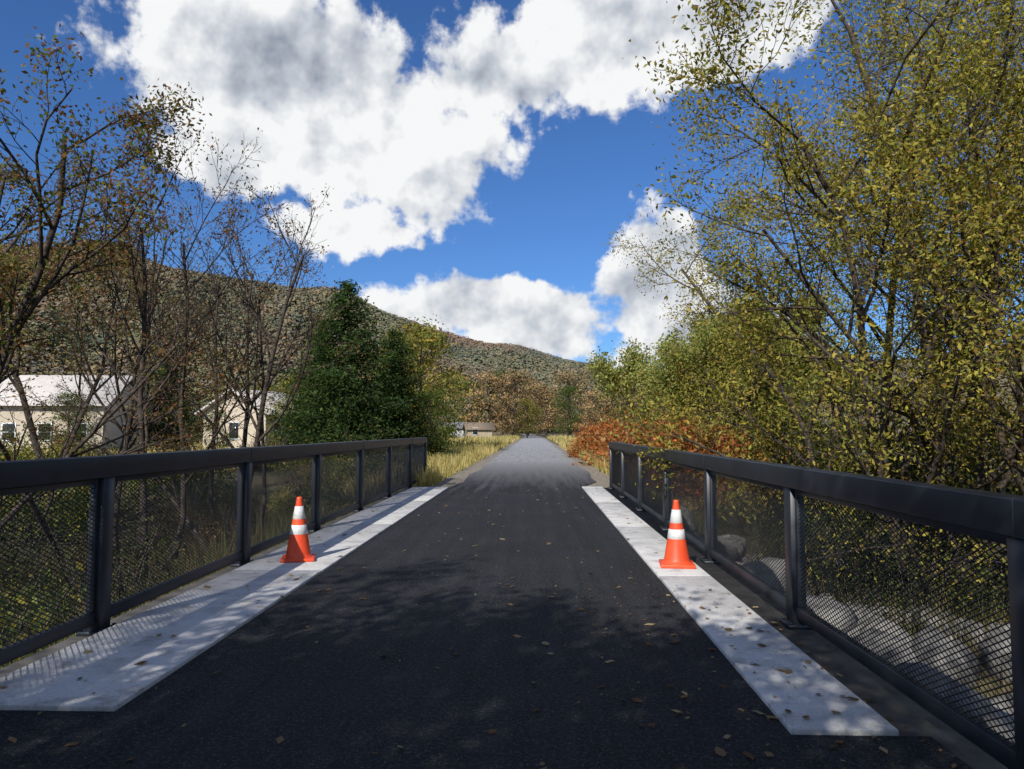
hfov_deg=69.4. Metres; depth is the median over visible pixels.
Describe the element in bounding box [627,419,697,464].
orange shrub
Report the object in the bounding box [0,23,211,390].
autumn tree
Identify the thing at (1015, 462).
willow tree
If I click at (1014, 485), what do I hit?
shrub
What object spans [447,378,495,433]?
leafy tree
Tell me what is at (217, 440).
shrub
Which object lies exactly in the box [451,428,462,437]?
walls
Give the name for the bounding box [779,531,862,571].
shrub
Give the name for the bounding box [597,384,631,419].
leafy tree
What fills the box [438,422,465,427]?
roof
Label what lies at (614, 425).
orange shrub
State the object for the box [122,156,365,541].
sumac tree
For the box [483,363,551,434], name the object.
autumn tree
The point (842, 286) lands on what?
willow tree
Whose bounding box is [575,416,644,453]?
orange shrub
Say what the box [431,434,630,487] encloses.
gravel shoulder
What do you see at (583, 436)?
orange shrub
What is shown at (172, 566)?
shrub
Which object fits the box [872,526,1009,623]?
shrub
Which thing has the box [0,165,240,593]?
sumac tree
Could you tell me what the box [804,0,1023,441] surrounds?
willow tree
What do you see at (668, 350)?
leafy tree
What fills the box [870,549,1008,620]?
shrub
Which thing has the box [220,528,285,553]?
shrub
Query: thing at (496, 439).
field grass
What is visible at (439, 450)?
shrub
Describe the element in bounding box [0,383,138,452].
walls
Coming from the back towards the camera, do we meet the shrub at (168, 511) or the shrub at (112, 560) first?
the shrub at (168, 511)
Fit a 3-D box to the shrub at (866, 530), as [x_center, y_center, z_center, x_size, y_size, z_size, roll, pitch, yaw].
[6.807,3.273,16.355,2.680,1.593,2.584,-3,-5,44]
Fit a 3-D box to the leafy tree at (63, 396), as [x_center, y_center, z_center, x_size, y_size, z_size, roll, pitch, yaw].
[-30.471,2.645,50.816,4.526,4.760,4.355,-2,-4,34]
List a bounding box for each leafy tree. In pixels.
[35,389,102,448]
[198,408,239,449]
[414,387,463,449]
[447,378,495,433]
[476,368,522,434]
[546,384,592,434]
[574,306,806,439]
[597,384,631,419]
[624,396,658,421]
[625,293,854,458]
[636,287,877,469]
[652,339,705,424]
[687,284,848,449]
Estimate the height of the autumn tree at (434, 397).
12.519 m
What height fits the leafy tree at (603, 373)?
8.459 m
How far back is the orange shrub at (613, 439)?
28.21 m
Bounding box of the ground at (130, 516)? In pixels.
[0,434,1023,696]
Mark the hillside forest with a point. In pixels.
(489, 355)
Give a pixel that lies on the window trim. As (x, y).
(37, 431)
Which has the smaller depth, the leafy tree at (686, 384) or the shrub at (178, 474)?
the shrub at (178, 474)
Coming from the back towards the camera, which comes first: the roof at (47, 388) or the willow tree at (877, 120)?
the roof at (47, 388)
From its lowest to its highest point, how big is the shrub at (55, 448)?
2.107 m
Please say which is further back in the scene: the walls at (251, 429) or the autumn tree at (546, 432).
the autumn tree at (546, 432)
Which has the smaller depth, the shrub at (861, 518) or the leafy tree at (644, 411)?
the shrub at (861, 518)
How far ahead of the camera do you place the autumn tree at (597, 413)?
118.83 m
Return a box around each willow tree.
[597,0,1023,619]
[603,0,1023,558]
[705,40,1023,558]
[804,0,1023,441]
[989,197,1023,310]
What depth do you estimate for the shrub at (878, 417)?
22.66 m
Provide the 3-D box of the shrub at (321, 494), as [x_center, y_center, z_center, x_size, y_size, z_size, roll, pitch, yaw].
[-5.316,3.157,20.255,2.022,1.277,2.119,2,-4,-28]
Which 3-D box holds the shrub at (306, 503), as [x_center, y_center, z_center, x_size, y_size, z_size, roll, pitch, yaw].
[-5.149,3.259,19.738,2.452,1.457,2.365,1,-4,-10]
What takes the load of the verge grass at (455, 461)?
on the ground at (130, 516)
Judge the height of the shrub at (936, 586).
2.067 m
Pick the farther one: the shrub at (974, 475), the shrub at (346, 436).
the shrub at (346, 436)
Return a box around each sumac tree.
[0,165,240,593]
[0,261,267,529]
[1,178,369,561]
[16,123,308,607]
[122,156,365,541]
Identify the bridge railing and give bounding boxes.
[0,437,426,665]
[608,442,1023,768]
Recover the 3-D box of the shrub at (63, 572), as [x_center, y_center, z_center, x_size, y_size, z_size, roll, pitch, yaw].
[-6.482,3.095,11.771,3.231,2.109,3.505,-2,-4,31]
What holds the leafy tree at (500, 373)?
on the ground at (130, 516)
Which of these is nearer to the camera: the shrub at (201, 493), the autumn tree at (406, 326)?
the shrub at (201, 493)
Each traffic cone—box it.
[280,497,315,562]
[659,500,695,568]
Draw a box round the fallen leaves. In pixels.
[0,489,958,768]
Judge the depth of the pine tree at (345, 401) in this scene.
33.70 m
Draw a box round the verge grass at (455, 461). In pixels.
[265,440,770,512]
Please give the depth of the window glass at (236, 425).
52.97 m
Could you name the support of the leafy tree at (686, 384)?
on the ground at (130, 516)
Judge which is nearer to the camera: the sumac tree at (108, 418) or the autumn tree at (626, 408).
the sumac tree at (108, 418)
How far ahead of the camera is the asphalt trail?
4.51 m
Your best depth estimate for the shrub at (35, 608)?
8.11 m
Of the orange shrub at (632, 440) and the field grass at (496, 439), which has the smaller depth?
the orange shrub at (632, 440)
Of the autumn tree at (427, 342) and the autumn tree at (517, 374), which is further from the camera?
the autumn tree at (517, 374)
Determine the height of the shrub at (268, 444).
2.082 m
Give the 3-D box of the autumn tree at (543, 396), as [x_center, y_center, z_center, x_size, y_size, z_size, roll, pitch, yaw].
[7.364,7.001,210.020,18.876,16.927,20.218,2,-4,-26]
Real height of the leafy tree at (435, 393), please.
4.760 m
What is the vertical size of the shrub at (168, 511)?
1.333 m
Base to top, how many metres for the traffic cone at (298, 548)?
0.716 m
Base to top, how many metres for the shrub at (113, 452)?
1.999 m
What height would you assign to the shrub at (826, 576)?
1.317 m
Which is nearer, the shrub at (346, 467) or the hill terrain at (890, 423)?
the shrub at (346, 467)
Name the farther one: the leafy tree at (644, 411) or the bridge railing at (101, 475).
the leafy tree at (644, 411)
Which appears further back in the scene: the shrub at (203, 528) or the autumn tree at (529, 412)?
the autumn tree at (529, 412)
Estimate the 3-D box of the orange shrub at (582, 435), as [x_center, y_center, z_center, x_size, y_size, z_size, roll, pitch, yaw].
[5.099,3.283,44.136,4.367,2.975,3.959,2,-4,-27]
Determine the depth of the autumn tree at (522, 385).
238.41 m
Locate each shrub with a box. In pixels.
[0,417,54,460]
[0,441,130,546]
[0,496,50,590]
[0,512,195,637]
[0,536,128,667]
[0,550,28,614]
[0,558,155,666]
[11,431,95,459]
[38,480,155,526]
[43,535,150,585]
[74,431,148,456]
[121,495,204,547]
[127,437,231,495]
[127,445,237,515]
[131,548,210,590]
[156,498,253,561]
[180,493,279,546]
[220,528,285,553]
[231,430,297,472]
[258,471,344,517]
[271,484,355,522]
[272,460,338,492]
[280,478,351,515]
[283,493,350,525]
[322,450,384,482]
[325,427,385,464]
[326,451,385,486]
[364,447,432,475]
[427,440,447,457]
[456,438,475,447]
[563,415,616,457]
[564,413,608,457]
[565,415,610,452]
[572,408,644,466]
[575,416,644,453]
[586,413,647,464]
[592,405,678,463]
[593,405,699,467]
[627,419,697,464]
[628,426,736,501]
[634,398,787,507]
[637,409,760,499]
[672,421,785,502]
[698,479,841,540]
[702,498,778,539]
[731,410,863,491]
[740,525,829,567]
[750,502,875,562]
[751,454,932,546]
[757,499,984,610]
[767,537,875,600]
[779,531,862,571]
[802,358,1012,485]
[824,521,1008,632]
[828,403,1014,543]
[834,459,907,477]
[868,572,1009,633]
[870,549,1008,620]
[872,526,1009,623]
[894,383,1023,598]
[901,524,995,573]
[944,484,1021,591]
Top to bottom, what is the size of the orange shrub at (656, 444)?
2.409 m
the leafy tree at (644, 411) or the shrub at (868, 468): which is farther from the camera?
the leafy tree at (644, 411)
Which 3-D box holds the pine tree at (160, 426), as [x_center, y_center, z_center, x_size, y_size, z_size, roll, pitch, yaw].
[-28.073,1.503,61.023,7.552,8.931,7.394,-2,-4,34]
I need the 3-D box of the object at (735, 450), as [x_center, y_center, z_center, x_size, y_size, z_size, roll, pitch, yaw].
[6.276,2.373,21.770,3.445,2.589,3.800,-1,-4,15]
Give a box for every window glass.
[2,424,124,439]
[229,423,298,438]
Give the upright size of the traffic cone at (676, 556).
0.716 m
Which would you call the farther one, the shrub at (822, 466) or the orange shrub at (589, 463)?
the orange shrub at (589, 463)
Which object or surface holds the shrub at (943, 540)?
on the ground at (130, 516)
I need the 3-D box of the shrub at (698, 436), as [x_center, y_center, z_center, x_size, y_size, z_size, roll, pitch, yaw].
[5.709,2.063,21.956,4.823,3.286,4.373,-2,-4,34]
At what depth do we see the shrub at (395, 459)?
23.34 m
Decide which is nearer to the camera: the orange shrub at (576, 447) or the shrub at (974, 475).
the shrub at (974, 475)
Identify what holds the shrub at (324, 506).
on the ground at (130, 516)
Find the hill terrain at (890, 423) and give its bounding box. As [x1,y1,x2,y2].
[12,259,1023,434]
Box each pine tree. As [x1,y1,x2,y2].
[145,354,203,448]
[264,325,367,445]
[267,279,429,461]
[356,328,453,456]
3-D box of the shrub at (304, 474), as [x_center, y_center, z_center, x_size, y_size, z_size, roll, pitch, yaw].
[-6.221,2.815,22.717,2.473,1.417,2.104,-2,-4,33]
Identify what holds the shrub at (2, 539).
on the ground at (130, 516)
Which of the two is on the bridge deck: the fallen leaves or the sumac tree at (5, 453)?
the fallen leaves
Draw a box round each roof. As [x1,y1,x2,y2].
[0,375,152,408]
[194,388,308,414]
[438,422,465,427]
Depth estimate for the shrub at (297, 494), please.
20.05 m
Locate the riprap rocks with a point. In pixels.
(1001, 629)
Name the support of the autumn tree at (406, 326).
on the ground at (130, 516)
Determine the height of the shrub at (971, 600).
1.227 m
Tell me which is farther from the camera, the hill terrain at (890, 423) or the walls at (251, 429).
the hill terrain at (890, 423)
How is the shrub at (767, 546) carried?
on the ground at (130, 516)
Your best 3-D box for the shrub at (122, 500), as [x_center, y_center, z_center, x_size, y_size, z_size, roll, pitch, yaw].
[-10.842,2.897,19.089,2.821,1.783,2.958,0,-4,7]
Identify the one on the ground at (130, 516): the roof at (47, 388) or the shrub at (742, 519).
the shrub at (742, 519)
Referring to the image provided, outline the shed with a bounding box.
[462,423,494,437]
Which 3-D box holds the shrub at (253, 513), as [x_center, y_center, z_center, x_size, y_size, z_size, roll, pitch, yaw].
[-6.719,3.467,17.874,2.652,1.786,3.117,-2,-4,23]
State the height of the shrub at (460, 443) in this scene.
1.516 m
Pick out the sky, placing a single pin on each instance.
(480, 159)
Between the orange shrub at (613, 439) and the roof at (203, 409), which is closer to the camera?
the orange shrub at (613, 439)
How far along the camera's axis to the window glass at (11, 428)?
51.37 m
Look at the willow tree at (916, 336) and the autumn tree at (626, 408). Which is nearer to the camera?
the willow tree at (916, 336)
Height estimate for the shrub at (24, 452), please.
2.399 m
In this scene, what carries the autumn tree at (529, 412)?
on the ground at (130, 516)
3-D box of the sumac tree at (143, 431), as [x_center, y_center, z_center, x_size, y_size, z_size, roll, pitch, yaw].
[-6.444,-0.369,13.543,5.733,9.540,3.767,-2,-4,23]
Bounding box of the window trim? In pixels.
[1,423,125,440]
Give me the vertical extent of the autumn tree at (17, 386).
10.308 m
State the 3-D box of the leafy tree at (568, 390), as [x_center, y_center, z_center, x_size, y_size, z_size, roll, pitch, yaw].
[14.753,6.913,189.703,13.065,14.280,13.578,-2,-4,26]
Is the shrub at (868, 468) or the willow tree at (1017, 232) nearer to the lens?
the willow tree at (1017, 232)
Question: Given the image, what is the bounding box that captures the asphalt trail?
[0,434,972,768]
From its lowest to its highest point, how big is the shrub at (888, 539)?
2.350 m
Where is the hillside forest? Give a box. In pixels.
[0,240,864,431]
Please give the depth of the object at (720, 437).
21.98 m
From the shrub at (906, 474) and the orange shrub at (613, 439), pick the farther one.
the orange shrub at (613, 439)
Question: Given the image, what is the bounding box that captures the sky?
[0,0,1023,368]
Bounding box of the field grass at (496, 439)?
[2,434,578,471]
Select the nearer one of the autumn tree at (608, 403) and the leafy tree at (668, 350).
the leafy tree at (668, 350)
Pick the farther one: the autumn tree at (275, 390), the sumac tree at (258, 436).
the autumn tree at (275, 390)
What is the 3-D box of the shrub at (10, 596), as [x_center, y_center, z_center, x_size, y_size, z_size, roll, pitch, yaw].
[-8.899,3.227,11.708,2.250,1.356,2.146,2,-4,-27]
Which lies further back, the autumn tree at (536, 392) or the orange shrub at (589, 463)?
the autumn tree at (536, 392)
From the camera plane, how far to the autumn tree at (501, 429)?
190.00 m
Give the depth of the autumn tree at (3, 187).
19.94 m
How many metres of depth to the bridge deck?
5.18 m
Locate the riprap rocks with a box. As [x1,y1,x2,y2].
[662,506,1014,742]
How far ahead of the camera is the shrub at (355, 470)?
22.93 m
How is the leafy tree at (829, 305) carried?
on the ground at (130, 516)
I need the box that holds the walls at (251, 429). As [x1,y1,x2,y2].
[203,394,291,447]
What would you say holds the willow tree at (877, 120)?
on the ground at (130, 516)
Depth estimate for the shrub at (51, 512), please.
16.36 m
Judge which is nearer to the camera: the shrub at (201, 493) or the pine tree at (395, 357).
the shrub at (201, 493)
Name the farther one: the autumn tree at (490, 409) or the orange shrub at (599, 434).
the autumn tree at (490, 409)
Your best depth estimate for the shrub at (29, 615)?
7.15 m
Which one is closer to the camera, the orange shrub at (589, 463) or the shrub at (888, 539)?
the shrub at (888, 539)
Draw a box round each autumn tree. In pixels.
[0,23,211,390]
[0,133,147,339]
[1,206,223,458]
[250,381,279,391]
[254,371,309,443]
[362,314,486,444]
[374,322,475,445]
[417,376,449,425]
[455,369,531,432]
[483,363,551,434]
[483,367,550,428]
[496,404,522,434]
[506,381,566,435]
[507,397,546,437]
[510,372,554,434]
[532,386,572,434]
[541,365,597,433]
[566,387,624,432]
[591,367,660,421]
[620,397,642,417]
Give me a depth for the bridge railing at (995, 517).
4.46 m
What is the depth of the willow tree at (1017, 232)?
8.84 m
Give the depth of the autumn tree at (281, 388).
51.80 m
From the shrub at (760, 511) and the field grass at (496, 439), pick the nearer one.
the shrub at (760, 511)
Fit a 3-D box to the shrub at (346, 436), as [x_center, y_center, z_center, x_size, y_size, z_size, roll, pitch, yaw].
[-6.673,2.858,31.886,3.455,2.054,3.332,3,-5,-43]
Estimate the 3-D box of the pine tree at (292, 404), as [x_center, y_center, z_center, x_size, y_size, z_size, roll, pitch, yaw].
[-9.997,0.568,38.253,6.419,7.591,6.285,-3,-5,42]
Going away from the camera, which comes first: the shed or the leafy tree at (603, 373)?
the leafy tree at (603, 373)
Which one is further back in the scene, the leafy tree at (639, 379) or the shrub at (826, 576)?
the leafy tree at (639, 379)
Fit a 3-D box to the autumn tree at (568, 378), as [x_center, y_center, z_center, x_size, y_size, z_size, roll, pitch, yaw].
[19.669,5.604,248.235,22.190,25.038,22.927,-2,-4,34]
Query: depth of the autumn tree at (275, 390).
136.41 m
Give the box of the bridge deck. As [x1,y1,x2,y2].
[0,486,1007,768]

